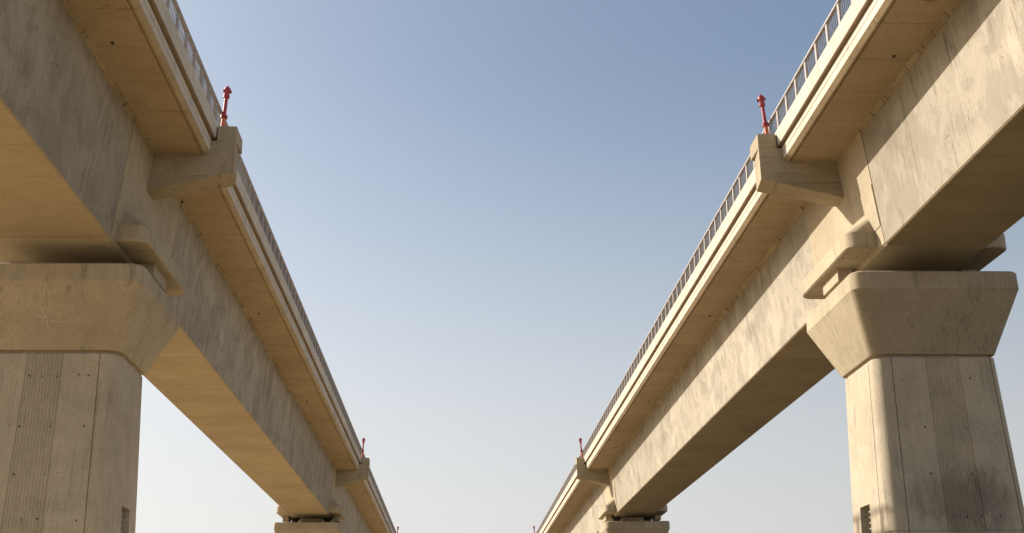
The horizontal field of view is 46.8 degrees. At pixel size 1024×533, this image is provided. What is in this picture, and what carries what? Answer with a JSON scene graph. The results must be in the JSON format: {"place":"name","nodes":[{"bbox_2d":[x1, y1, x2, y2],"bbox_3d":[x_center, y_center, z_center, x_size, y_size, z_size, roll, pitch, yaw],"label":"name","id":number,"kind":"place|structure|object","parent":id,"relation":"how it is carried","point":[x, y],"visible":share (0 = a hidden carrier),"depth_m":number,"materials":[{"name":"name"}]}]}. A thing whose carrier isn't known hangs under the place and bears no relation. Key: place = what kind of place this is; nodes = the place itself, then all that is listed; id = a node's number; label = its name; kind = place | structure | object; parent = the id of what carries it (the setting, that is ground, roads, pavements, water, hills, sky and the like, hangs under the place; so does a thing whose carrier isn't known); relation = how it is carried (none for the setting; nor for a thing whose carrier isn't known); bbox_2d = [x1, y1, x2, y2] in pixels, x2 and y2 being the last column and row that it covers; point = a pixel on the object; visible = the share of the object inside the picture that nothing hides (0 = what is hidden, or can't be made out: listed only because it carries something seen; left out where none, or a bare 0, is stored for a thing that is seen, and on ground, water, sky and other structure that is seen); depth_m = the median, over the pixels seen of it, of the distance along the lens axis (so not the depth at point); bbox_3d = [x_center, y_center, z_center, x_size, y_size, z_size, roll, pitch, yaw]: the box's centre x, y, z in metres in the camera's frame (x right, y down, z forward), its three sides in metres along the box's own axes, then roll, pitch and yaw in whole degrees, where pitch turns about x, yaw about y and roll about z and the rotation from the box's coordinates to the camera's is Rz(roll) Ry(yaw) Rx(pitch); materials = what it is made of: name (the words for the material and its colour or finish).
{"place":"outdoors","nodes":[
{"label":"outdoors","id":0,"kind":"place"},
{"bbox_2d":[135,0,1023,532],"label":"sky","id":1,"kind":"structure","parent":0,"point":[480,214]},
{"label":"ground","id":2,"kind":"structure","parent":0,"visible":0},
{"bbox_2d":[0,262,179,532],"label":"bridge pier","id":3,"kind":"structure","parent":2,"relation":"on","point":[83,346],"depth_m":38.73,"materials":[{"name":"concrete"}]},
{"bbox_2d":[0,0,241,294],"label":"girder span","id":4,"kind":"object","parent":3,"relation":"on","point":[116,140],"visible":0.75,"depth_m":37.02,"materials":[{"name":"concrete"}]},
{"bbox_2d":[165,0,221,118],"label":"railing","id":5,"kind":"object","parent":4,"relation":"on","point":[204,80],"visible":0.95,"depth_m":39.70,"materials":[{"name":"metal"}]},
{"bbox_2d":[220,86,231,125],"bbox_3d":[-10.783,-5.865,44.368,0.349,2.023,0.296,3,-19,-2],"label":"fire hydrant","id":6,"kind":"object","parent":4,"relation":"on","point":[227,91],"visible":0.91,"depth_m":44.40,"materials":[{"name":"red metal"}]},
{"bbox_2d":[274,517,344,532],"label":"bridge pier","id":7,"kind":"structure","parent":2,"relation":"on","point":[312,525],"depth_m":105.10,"materials":[{"name":"concrete"}]},
{"bbox_2d":[143,170,369,523],"bbox_3d":[-16.899,9.771,77.772,10.295,5.868,74.079,0,-19,-3],"label":"girder span","id":8,"kind":"object","parent":7,"relation":"on","point":[236,374],"visible":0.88,"depth_m":63.29,"materials":[{"name":"concrete"}]},
{"bbox_2d":[216,106,361,454],"bbox_3d":[-12.478,5.872,76.881,0.126,0.860,70.893,0,-19,-3],"label":"railing","id":9,"kind":"object","parent":8,"relation":"on","point":[250,190],"visible":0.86,"depth_m":61.07,"materials":[{"name":"metal"}]},
{"bbox_2d":[361,438,364,457],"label":"fire hydrant","id":10,"kind":"object","parent":8,"relation":"on","point":[363,442],"visible":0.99,"depth_m":110.65,"materials":[{"name":"red metal"}]},
{"bbox_2d":[338,476,393,532],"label":"girder span","id":11,"kind":"object","parent":7,"relation":"on","point":[360,503],"visible":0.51,"depth_m":129.87,"materials":[{"name":"concrete"}]},
{"bbox_2d":[361,452,396,532],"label":"railing","id":12,"kind":"object","parent":11,"relation":"on","point":[380,497],"visible":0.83,"depth_m":138.38,"materials":[{"name":"metal"}]},
{"bbox_2d":[599,515,669,532],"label":"bridge pier","id":13,"kind":"structure","parent":2,"relation":"on","point":[632,525],"depth_m":106.84,"materials":[{"name":"concrete"}]},
{"bbox_2d":[539,470,605,532],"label":"girder span","id":14,"kind":"object","parent":13,"relation":"on","point":[579,505],"visible":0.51,"depth_m":130.50,"materials":[{"name":"concrete"}]},
{"bbox_2d":[536,449,584,532],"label":"railing","id":15,"kind":"object","parent":14,"relation":"on","point":[566,482],"visible":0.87,"depth_m":136.61,"materials":[{"name":"metal"}]},
{"bbox_2d":[575,168,834,521],"bbox_3d":[12.689,9.975,79.308,10.295,5.868,74.079,0,-19,-3],"label":"girder span","id":16,"kind":"object","parent":13,"relation":"on","point":[734,357],"visible":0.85,"depth_m":64.19,"materials":[{"name":"concrete"}]},
{"bbox_2d":[579,438,582,457],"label":"fire hydrant","id":17,"kind":"object","parent":16,"relation":"on","point":[580,442],"visible":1,"depth_m":111.77,"materials":[{"name":"red metal"}]},
{"bbox_2d":[583,114,776,453],"bbox_3d":[8.407,6.033,78.015,0.126,0.860,70.893,0,-19,-3],"label":"railing","id":18,"kind":"object","parent":16,"relation":"on","point":[738,184],"visible":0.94,"depth_m":62.55,"materials":[{"name":"metal"}]},
{"bbox_2d":[806,271,1023,532],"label":"bridge pier","id":19,"kind":"structure","parent":2,"relation":"on","point":[908,354],"depth_m":40.41,"materials":[{"name":"concrete"}]},
{"bbox_2d":[750,0,1023,300],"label":"girder span","id":20,"kind":"object","parent":19,"relation":"on","point":[895,142],"visible":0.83,"depth_m":37.85,"materials":[{"name":"concrete"}]},
{"bbox_2d":[757,94,768,133],"bbox_3d":[9.712,-5.705,45.483,0.349,2.023,0.296,-4,-19,-4],"label":"fire hydrant","id":21,"kind":"object","parent":20,"relation":"on","point":[761,99],"visible":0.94,"depth_m":45.51,"materials":[{"name":"red metal"}]},
{"bbox_2d":[770,0,852,128],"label":"railing","id":22,"kind":"object","parent":20,"relation":"on","point":[784,100],"visible":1,"depth_m":40.43,"materials":[{"name":"metal"}]}
]}

